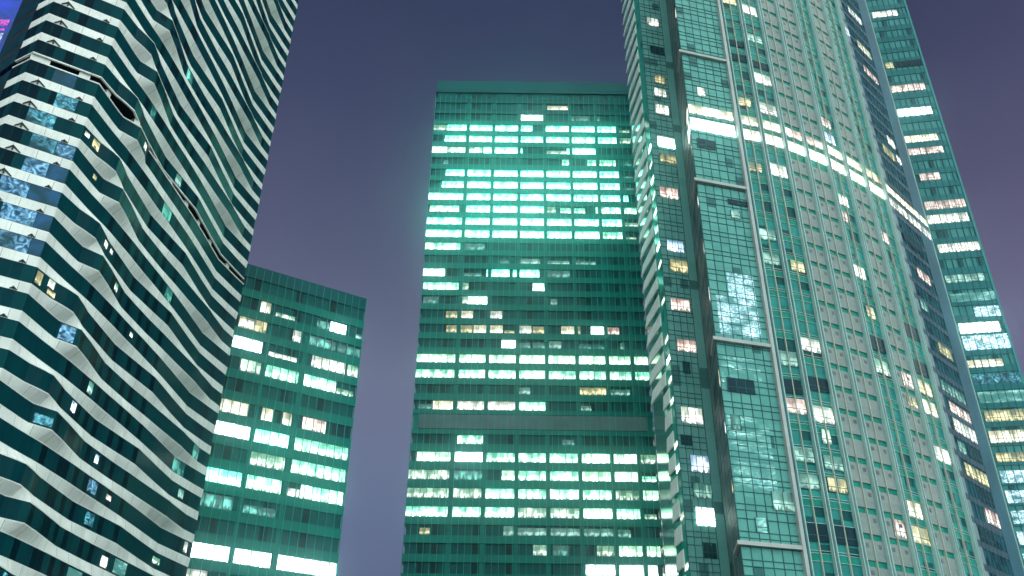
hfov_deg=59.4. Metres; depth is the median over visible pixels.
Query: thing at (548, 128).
window
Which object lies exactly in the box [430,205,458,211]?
window
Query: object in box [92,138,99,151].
window
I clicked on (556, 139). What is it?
window
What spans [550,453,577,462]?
window
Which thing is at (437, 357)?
window
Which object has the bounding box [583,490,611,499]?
window
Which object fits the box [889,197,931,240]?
window
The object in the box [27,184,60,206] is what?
window
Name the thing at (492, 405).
window
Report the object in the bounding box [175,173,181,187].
window
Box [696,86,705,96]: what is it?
window
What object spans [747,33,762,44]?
window
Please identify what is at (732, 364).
window
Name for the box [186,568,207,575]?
window
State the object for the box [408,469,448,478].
window
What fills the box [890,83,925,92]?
window
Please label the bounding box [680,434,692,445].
window
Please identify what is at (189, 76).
window
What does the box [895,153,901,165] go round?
window
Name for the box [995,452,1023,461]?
window
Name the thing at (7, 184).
window
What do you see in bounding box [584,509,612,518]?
window
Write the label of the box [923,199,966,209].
window
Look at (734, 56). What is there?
window
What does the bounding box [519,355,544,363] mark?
window
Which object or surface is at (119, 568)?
window
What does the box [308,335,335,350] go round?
window
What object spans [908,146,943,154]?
window
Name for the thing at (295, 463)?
window
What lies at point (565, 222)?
window
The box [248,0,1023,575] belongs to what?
sky
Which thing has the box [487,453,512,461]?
window
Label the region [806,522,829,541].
window
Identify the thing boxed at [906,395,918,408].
window
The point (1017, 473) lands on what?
window
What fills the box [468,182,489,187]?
window
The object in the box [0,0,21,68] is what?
screen tower
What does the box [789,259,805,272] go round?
window
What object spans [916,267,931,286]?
window
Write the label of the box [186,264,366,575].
office block
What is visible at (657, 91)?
window
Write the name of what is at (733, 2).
window
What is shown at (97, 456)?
window
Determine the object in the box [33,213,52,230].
window
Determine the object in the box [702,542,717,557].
window
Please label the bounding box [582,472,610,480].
window
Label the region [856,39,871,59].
window
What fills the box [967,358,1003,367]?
window
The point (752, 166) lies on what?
window
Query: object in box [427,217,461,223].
window
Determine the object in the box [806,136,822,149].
lobby window
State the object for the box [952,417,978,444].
window
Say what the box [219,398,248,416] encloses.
window
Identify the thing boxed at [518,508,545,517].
window
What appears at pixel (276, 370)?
window
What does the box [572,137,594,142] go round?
window
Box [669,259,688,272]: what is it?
window
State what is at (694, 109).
window
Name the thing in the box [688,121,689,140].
window
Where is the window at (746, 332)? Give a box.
[719,320,761,338]
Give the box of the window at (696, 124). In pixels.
[690,117,735,137]
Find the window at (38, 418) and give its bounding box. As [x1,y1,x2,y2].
[32,413,53,426]
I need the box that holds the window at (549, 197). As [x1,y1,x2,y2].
[547,195,569,200]
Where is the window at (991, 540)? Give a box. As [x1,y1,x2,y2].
[978,527,996,547]
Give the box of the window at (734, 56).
[731,53,746,62]
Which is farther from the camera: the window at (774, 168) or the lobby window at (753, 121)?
the lobby window at (753, 121)
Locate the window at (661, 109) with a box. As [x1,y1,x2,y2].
[655,104,669,114]
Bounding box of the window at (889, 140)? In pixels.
[886,135,895,148]
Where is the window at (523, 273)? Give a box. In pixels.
[513,270,537,276]
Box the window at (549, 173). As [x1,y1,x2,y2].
[547,171,569,176]
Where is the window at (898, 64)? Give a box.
[893,59,922,67]
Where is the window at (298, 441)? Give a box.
[294,437,347,460]
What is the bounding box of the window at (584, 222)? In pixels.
[575,219,598,225]
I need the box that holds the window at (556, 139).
[546,137,568,142]
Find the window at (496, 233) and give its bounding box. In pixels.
[493,231,516,237]
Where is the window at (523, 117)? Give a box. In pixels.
[521,115,542,119]
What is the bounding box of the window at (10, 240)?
[0,229,31,252]
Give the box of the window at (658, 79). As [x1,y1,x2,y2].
[654,75,665,83]
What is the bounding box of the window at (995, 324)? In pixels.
[958,321,1001,333]
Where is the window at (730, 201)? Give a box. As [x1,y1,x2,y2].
[728,199,747,206]
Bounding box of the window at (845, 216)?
[842,211,848,223]
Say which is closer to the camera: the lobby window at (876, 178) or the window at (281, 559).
the window at (281, 559)
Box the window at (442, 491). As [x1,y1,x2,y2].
[407,488,448,497]
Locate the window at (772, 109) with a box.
[759,102,777,116]
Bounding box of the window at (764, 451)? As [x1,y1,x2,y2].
[730,445,773,463]
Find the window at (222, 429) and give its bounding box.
[214,420,250,439]
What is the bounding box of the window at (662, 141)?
[658,136,674,148]
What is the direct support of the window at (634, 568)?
in the office tower at (532, 452)
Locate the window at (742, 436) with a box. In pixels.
[729,430,771,448]
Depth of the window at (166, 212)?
128.28 m
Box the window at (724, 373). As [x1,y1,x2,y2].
[721,370,762,387]
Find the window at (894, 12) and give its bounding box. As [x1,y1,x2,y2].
[871,9,897,17]
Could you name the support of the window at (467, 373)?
in the office tower at (532, 452)
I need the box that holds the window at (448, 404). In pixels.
[433,401,452,408]
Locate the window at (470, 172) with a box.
[468,170,490,175]
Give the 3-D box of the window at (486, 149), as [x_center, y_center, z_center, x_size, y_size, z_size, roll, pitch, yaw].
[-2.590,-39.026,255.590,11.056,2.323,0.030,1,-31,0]
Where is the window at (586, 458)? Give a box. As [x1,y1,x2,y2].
[582,454,609,462]
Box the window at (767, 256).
[763,252,780,265]
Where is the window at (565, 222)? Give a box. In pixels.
[547,219,570,225]
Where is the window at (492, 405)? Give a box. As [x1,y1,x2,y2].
[488,401,514,409]
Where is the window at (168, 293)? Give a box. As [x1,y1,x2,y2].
[164,285,172,303]
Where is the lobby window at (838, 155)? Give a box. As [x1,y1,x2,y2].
[827,145,842,160]
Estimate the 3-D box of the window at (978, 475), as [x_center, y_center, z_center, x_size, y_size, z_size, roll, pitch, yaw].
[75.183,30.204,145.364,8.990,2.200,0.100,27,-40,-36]
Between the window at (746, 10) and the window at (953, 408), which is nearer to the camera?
the window at (953, 408)
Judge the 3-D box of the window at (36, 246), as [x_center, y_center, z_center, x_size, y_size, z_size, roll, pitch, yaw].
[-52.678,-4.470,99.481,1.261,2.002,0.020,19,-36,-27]
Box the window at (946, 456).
[934,445,952,465]
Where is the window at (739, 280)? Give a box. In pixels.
[726,272,753,287]
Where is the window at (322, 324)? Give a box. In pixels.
[317,320,329,329]
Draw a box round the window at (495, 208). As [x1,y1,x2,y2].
[493,206,516,211]
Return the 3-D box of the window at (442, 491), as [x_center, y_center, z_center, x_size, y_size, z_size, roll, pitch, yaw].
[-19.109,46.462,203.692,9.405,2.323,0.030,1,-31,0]
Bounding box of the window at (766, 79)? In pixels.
[754,72,771,86]
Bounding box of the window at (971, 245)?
[937,241,980,252]
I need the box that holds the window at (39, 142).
[28,133,57,153]
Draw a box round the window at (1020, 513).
[1011,511,1023,523]
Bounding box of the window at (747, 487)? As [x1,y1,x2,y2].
[734,477,777,494]
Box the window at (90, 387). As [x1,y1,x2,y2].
[87,381,93,394]
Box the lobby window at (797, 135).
[785,127,801,140]
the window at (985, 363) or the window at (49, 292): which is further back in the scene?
the window at (985, 363)
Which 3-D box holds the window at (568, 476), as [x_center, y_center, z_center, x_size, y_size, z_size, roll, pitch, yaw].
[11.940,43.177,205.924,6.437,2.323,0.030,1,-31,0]
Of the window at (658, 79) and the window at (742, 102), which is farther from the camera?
the window at (658, 79)
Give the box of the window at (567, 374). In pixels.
[549,371,574,378]
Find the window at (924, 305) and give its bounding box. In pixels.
[919,298,928,312]
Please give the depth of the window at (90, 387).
106.99 m
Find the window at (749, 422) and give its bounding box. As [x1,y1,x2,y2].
[727,414,768,431]
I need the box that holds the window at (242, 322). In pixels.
[239,318,253,328]
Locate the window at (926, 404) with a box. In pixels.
[922,399,938,418]
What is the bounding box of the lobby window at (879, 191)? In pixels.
[869,181,884,199]
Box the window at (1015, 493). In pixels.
[1005,490,1023,502]
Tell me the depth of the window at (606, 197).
247.08 m
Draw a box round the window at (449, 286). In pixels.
[423,282,457,289]
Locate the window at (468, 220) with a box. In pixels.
[466,218,488,224]
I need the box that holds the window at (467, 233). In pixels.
[465,230,488,236]
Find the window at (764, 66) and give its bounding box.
[752,60,768,70]
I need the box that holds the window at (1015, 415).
[983,409,1023,421]
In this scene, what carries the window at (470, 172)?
in the office tower at (532, 452)
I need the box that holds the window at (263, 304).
[260,301,271,313]
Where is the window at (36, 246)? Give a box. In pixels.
[27,239,44,256]
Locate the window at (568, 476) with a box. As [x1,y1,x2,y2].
[550,471,577,480]
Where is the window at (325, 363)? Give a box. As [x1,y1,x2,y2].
[311,355,345,373]
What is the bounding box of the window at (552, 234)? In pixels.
[547,232,570,237]
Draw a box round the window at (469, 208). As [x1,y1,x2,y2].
[466,206,489,211]
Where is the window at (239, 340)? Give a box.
[232,335,262,352]
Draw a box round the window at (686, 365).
[682,361,690,373]
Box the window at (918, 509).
[906,500,923,519]
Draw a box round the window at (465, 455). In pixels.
[455,452,481,461]
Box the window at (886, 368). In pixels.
[874,358,890,376]
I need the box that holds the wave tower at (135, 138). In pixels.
[0,0,297,575]
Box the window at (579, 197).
[574,195,596,200]
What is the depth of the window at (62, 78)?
110.37 m
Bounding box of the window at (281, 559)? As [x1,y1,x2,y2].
[277,555,335,575]
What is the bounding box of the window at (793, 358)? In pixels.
[779,351,798,366]
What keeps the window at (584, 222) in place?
in the office tower at (532, 452)
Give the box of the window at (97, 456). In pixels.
[94,454,98,463]
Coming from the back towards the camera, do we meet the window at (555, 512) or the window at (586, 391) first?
the window at (586, 391)
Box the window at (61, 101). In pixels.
[53,93,77,112]
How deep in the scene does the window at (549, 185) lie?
249.26 m
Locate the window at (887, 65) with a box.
[885,62,894,68]
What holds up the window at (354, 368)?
in the office block at (273, 495)
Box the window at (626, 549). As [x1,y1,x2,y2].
[619,546,660,556]
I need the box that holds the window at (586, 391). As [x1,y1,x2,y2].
[580,388,605,394]
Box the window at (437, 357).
[417,354,454,361]
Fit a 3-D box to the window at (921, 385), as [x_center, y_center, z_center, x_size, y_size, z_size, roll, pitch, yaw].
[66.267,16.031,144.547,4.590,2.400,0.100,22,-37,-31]
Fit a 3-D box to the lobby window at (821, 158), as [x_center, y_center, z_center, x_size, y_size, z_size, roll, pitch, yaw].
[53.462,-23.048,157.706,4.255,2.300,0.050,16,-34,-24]
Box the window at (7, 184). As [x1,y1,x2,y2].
[0,175,30,197]
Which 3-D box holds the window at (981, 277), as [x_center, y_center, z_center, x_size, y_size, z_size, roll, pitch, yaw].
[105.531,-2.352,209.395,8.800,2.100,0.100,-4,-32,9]
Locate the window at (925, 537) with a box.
[911,525,930,545]
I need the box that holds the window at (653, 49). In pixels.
[650,45,664,55]
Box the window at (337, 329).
[330,321,345,334]
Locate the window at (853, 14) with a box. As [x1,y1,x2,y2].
[847,5,862,25]
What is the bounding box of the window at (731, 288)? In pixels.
[728,284,755,299]
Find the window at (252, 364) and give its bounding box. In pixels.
[240,358,260,374]
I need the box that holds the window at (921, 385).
[917,379,932,397]
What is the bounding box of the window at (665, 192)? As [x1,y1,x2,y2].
[659,186,678,199]
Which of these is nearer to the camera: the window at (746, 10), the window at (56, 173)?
the window at (56, 173)
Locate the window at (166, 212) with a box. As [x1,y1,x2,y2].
[162,202,171,222]
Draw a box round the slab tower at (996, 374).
[866,0,1023,564]
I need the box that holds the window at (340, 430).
[332,423,348,438]
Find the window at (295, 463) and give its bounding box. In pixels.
[291,460,345,482]
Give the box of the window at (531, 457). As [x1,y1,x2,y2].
[519,453,545,462]
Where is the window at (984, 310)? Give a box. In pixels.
[973,305,1000,316]
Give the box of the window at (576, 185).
[574,183,596,188]
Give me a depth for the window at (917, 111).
236.11 m
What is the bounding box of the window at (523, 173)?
[521,171,542,176]
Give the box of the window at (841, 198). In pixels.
[838,194,849,207]
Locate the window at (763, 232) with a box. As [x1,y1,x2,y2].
[759,228,776,240]
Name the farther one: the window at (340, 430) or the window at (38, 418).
the window at (340, 430)
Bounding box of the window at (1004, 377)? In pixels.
[972,372,1021,384]
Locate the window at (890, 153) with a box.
[881,142,895,162]
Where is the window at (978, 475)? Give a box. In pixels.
[963,461,989,487]
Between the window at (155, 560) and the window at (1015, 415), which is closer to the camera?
the window at (155, 560)
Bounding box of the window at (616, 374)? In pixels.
[610,372,630,379]
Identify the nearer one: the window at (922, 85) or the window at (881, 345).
the window at (881, 345)
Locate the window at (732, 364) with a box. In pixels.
[720,355,760,372]
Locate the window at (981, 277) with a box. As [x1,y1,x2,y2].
[944,272,985,282]
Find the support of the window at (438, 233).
in the office tower at (532, 452)
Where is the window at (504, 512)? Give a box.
[485,507,513,517]
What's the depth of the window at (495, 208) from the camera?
244.98 m
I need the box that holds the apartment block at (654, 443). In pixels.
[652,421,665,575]
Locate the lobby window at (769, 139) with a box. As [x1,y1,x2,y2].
[765,133,783,148]
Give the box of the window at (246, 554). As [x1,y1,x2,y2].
[233,548,271,567]
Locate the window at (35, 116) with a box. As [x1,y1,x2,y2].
[25,107,56,128]
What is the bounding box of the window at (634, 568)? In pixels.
[620,565,657,575]
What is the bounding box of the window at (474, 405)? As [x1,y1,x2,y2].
[457,401,483,409]
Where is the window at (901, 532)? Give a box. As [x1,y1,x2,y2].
[891,518,907,538]
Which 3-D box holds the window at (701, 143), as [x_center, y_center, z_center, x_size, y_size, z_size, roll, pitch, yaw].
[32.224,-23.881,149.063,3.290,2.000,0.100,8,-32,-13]
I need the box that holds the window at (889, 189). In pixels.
[886,185,927,226]
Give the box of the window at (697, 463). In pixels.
[689,454,710,472]
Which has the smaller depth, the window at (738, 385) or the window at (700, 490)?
the window at (738, 385)
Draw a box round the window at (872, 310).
[865,305,876,319]
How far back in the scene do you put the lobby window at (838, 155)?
161.76 m
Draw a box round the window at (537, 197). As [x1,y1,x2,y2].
[521,194,542,200]
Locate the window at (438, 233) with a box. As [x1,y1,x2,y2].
[426,230,460,236]
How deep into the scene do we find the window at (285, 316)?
178.45 m
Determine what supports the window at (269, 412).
in the office block at (273, 495)
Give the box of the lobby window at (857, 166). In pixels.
[846,156,861,171]
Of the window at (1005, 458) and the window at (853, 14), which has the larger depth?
the window at (853, 14)
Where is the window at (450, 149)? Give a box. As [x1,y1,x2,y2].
[448,147,481,152]
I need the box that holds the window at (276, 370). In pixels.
[265,365,298,383]
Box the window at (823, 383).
[808,376,829,392]
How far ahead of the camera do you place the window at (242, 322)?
173.23 m
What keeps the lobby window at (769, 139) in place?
in the round tower at (816, 407)
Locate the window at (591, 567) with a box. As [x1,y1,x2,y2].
[586,565,614,575]
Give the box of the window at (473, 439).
[457,435,482,443]
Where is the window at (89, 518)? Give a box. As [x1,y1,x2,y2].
[84,511,94,526]
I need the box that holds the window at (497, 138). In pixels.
[495,136,517,141]
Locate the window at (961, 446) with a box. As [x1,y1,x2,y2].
[957,440,967,455]
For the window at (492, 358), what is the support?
in the office tower at (532, 452)
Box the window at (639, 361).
[609,356,647,364]
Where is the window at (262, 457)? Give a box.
[250,451,284,470]
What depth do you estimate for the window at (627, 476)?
205.89 m
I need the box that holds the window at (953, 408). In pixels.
[948,401,971,424]
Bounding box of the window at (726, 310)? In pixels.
[717,307,759,325]
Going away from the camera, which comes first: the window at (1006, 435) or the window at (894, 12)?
the window at (1006, 435)
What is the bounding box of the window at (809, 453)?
[794,447,815,462]
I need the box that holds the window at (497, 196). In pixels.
[494,194,516,199]
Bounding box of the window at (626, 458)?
[614,454,636,463]
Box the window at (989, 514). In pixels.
[984,507,1001,528]
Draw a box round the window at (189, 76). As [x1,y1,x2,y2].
[186,67,193,84]
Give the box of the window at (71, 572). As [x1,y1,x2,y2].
[67,567,81,575]
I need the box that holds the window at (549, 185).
[547,183,569,188]
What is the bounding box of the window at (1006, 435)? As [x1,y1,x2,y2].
[987,429,1023,442]
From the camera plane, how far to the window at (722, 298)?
133.78 m
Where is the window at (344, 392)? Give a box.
[336,388,352,396]
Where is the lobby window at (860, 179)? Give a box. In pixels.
[849,169,864,186]
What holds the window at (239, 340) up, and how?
in the office block at (273, 495)
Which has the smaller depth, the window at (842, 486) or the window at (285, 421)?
the window at (842, 486)
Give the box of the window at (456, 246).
[425,243,459,249]
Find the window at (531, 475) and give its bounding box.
[519,471,545,480]
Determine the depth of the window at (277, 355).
174.23 m
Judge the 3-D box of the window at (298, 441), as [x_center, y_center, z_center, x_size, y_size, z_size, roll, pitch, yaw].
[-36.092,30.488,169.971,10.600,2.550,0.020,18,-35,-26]
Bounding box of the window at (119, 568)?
[112,558,126,575]
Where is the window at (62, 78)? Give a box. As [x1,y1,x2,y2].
[51,69,76,88]
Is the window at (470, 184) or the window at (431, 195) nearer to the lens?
the window at (431, 195)
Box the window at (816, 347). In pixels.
[801,337,821,353]
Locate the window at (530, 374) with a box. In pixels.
[519,371,544,378]
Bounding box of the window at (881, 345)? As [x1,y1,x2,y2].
[869,334,886,353]
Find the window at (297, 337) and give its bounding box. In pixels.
[292,330,300,342]
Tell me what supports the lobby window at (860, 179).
in the round tower at (816, 407)
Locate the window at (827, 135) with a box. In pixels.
[824,131,835,145]
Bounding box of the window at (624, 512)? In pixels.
[617,509,639,518]
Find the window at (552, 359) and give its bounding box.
[549,356,574,363]
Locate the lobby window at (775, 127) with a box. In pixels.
[763,120,780,132]
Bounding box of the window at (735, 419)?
[730,414,741,429]
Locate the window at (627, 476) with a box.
[615,472,637,481]
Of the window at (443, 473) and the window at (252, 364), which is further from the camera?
the window at (443, 473)
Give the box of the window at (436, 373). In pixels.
[416,369,453,377]
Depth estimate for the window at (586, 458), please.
208.17 m
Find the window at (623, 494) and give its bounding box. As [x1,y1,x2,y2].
[616,490,638,499]
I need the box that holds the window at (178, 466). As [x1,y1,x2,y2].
[172,456,184,476]
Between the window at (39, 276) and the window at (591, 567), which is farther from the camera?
the window at (591, 567)
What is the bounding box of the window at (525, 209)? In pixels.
[522,206,542,212]
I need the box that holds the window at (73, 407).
[70,400,76,413]
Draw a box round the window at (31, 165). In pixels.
[21,156,48,176]
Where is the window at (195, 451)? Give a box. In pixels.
[192,443,198,460]
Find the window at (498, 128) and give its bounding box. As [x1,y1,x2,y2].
[495,125,517,130]
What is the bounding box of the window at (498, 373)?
[490,370,514,378]
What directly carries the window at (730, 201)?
in the round tower at (816, 407)
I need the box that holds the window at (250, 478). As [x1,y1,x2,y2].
[246,475,281,493]
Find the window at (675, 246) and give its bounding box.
[666,239,684,252]
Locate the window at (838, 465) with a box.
[822,454,844,470]
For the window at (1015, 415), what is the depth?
191.54 m
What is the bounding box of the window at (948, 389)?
[940,379,966,405]
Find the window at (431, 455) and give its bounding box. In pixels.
[417,452,449,460]
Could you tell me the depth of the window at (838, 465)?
124.33 m
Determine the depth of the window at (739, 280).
136.34 m
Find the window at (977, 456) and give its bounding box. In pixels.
[967,445,982,464]
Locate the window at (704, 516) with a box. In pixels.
[695,507,716,526]
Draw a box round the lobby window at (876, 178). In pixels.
[866,168,880,184]
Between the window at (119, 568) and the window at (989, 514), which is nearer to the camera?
the window at (119, 568)
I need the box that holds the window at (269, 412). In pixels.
[261,407,272,421]
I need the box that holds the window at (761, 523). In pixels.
[755,517,768,532]
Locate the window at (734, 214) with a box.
[730,210,740,218]
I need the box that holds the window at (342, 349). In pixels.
[337,344,359,357]
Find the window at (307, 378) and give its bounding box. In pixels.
[303,374,335,392]
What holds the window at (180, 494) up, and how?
in the wave tower at (135, 138)
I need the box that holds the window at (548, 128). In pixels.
[546,126,567,131]
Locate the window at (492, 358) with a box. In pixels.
[489,355,513,362]
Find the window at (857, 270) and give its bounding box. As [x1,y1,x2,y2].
[854,265,866,280]
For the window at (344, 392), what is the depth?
177.92 m
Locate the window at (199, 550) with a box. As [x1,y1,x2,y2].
[190,542,229,561]
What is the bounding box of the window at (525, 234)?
[520,231,543,237]
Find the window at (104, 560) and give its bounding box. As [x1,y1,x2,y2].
[100,555,107,568]
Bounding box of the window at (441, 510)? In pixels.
[406,506,447,516]
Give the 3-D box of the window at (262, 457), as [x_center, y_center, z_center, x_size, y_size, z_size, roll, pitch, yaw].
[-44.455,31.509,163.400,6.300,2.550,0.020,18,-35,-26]
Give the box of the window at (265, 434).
[254,429,288,447]
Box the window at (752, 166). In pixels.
[748,161,762,172]
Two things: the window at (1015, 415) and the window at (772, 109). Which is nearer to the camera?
the window at (772, 109)
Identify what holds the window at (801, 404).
in the round tower at (816, 407)
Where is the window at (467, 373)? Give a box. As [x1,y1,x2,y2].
[459,370,484,377]
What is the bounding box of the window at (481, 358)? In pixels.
[459,355,484,362]
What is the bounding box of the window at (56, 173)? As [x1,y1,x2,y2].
[46,164,67,182]
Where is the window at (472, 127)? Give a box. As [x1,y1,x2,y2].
[470,125,491,130]
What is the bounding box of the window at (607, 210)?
[596,207,635,213]
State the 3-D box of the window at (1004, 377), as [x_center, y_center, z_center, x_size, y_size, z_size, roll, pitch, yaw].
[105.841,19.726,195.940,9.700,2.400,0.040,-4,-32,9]
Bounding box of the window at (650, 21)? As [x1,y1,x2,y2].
[646,17,658,26]
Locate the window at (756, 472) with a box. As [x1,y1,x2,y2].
[732,461,775,479]
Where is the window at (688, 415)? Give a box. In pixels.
[680,406,703,424]
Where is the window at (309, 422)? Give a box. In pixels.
[302,417,325,433]
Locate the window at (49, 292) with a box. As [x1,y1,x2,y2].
[47,288,55,297]
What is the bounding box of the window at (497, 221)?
[494,218,516,224]
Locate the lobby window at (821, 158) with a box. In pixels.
[809,149,826,165]
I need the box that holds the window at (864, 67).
[862,63,878,84]
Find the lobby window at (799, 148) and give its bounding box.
[787,140,804,156]
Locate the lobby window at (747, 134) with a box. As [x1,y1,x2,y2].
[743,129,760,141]
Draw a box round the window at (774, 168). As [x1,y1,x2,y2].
[770,163,788,178]
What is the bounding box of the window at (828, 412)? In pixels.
[813,405,835,424]
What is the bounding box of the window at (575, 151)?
[567,148,594,153]
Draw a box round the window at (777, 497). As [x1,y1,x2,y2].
[771,491,784,510]
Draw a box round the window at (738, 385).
[726,377,755,394]
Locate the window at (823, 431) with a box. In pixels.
[820,428,832,444]
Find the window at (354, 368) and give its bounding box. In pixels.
[347,364,357,377]
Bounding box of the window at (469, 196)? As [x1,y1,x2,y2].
[467,194,489,199]
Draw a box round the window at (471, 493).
[453,488,480,497]
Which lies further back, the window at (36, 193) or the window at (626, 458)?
the window at (626, 458)
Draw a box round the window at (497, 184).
[495,182,516,187]
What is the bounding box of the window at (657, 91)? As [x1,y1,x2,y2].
[654,87,666,97]
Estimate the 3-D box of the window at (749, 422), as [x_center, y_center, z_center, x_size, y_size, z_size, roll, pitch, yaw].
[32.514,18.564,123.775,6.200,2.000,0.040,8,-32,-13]
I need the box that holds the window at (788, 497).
[783,492,794,511]
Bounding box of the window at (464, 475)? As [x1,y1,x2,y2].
[454,470,481,479]
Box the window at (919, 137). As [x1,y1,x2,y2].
[904,133,938,142]
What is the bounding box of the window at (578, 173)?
[573,171,595,176]
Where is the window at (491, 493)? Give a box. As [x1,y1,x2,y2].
[487,489,513,498]
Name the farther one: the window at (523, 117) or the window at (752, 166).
the window at (523, 117)
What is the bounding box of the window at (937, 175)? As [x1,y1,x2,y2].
[919,172,940,180]
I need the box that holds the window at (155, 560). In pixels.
[152,556,159,565]
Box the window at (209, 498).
[200,493,233,510]
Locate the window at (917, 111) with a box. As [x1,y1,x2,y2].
[897,106,932,116]
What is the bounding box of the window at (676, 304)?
[670,297,690,311]
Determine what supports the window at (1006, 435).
in the slab tower at (996, 374)
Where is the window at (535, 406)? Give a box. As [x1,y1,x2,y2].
[519,402,544,410]
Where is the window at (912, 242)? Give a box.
[902,229,924,255]
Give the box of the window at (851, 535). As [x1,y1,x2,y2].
[834,525,858,545]
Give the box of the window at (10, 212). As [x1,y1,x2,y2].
[0,202,37,226]
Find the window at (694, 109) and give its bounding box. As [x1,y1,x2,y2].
[688,104,733,121]
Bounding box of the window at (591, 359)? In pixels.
[579,356,604,363]
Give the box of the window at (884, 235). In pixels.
[881,231,888,243]
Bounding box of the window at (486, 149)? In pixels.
[483,147,521,152]
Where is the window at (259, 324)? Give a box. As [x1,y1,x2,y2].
[238,315,266,332]
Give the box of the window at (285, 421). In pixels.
[282,412,291,425]
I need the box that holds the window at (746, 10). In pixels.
[742,4,757,16]
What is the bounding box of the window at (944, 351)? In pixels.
[937,341,953,361]
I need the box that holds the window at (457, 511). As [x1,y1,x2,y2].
[452,507,480,516]
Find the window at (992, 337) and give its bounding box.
[961,333,1010,350]
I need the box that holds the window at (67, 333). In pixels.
[57,323,76,343]
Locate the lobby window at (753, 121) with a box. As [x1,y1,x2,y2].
[741,115,757,126]
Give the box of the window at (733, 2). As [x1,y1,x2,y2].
[723,0,736,5]
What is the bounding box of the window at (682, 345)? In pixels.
[676,339,696,352]
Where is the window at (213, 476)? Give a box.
[205,467,241,486]
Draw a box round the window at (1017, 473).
[999,470,1023,482]
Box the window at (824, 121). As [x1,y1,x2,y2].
[821,116,831,129]
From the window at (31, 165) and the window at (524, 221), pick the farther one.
the window at (524, 221)
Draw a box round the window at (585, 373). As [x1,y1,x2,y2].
[579,371,605,379]
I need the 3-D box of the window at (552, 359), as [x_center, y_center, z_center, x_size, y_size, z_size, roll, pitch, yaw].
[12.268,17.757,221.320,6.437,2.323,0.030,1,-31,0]
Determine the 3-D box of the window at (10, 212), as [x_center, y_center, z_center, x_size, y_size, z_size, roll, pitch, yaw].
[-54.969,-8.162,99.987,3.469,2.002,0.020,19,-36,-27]
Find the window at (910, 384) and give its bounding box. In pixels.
[900,371,913,388]
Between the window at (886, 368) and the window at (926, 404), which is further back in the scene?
the window at (926, 404)
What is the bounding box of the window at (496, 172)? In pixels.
[494,170,515,175]
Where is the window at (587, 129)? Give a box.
[572,126,593,131]
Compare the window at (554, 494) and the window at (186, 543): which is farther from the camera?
the window at (554, 494)
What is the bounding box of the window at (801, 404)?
[786,398,807,414]
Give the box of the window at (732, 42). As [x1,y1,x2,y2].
[729,39,744,47]
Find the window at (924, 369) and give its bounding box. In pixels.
[912,358,929,378]
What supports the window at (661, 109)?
in the round tower at (816, 407)
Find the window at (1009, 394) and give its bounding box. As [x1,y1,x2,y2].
[977,390,1023,402]
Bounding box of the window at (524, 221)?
[522,219,543,224]
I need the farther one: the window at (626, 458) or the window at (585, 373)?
the window at (585, 373)
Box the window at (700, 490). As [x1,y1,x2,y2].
[692,482,712,498]
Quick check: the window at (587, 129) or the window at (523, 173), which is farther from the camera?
the window at (587, 129)
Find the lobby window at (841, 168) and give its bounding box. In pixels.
[830,158,845,175]
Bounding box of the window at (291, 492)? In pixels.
[286,488,298,497]
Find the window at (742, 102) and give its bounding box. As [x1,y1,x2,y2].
[738,97,751,106]
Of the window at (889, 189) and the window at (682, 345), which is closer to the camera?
the window at (682, 345)
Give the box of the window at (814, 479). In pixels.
[798,473,820,489]
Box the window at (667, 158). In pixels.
[659,153,676,163]
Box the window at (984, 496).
[977,487,994,508]
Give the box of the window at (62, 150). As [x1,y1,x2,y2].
[54,141,75,160]
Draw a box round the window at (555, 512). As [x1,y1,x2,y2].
[550,508,578,517]
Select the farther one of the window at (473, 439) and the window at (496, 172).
the window at (496, 172)
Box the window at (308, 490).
[300,485,342,504]
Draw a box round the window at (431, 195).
[429,193,462,199]
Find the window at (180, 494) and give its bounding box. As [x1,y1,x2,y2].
[178,488,183,498]
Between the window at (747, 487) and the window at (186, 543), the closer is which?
the window at (747, 487)
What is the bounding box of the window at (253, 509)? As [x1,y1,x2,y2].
[243,504,274,517]
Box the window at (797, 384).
[783,378,802,394]
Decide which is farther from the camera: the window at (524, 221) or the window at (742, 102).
the window at (524, 221)
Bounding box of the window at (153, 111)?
[150,105,156,120]
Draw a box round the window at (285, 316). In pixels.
[276,312,294,320]
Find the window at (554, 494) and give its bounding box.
[550,490,578,498]
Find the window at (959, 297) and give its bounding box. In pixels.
[950,291,995,301]
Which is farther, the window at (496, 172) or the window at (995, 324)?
the window at (496, 172)
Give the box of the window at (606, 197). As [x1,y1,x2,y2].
[601,195,627,201]
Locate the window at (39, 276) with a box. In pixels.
[34,270,43,285]
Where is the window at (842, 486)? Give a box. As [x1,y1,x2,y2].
[826,477,848,493]
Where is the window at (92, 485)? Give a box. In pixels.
[87,478,97,494]
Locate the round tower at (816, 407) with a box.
[621,0,1023,575]
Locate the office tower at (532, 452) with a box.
[400,81,664,575]
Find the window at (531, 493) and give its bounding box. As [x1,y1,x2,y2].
[518,489,545,498]
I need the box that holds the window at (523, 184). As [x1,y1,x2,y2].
[521,182,542,188]
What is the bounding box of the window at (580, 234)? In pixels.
[575,232,598,238]
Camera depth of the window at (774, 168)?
150.82 m
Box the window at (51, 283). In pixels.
[47,279,54,289]
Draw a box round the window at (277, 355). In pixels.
[269,351,296,361]
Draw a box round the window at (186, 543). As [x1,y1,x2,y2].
[183,541,187,552]
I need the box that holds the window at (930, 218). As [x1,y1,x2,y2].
[927,212,969,223]
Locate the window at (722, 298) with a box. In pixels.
[716,295,757,312]
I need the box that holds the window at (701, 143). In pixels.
[697,138,715,150]
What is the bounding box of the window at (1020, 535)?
[1017,531,1023,544]
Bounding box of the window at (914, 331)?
[903,322,919,341]
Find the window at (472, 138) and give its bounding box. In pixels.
[470,136,491,141]
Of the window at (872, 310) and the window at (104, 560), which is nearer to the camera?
the window at (104, 560)

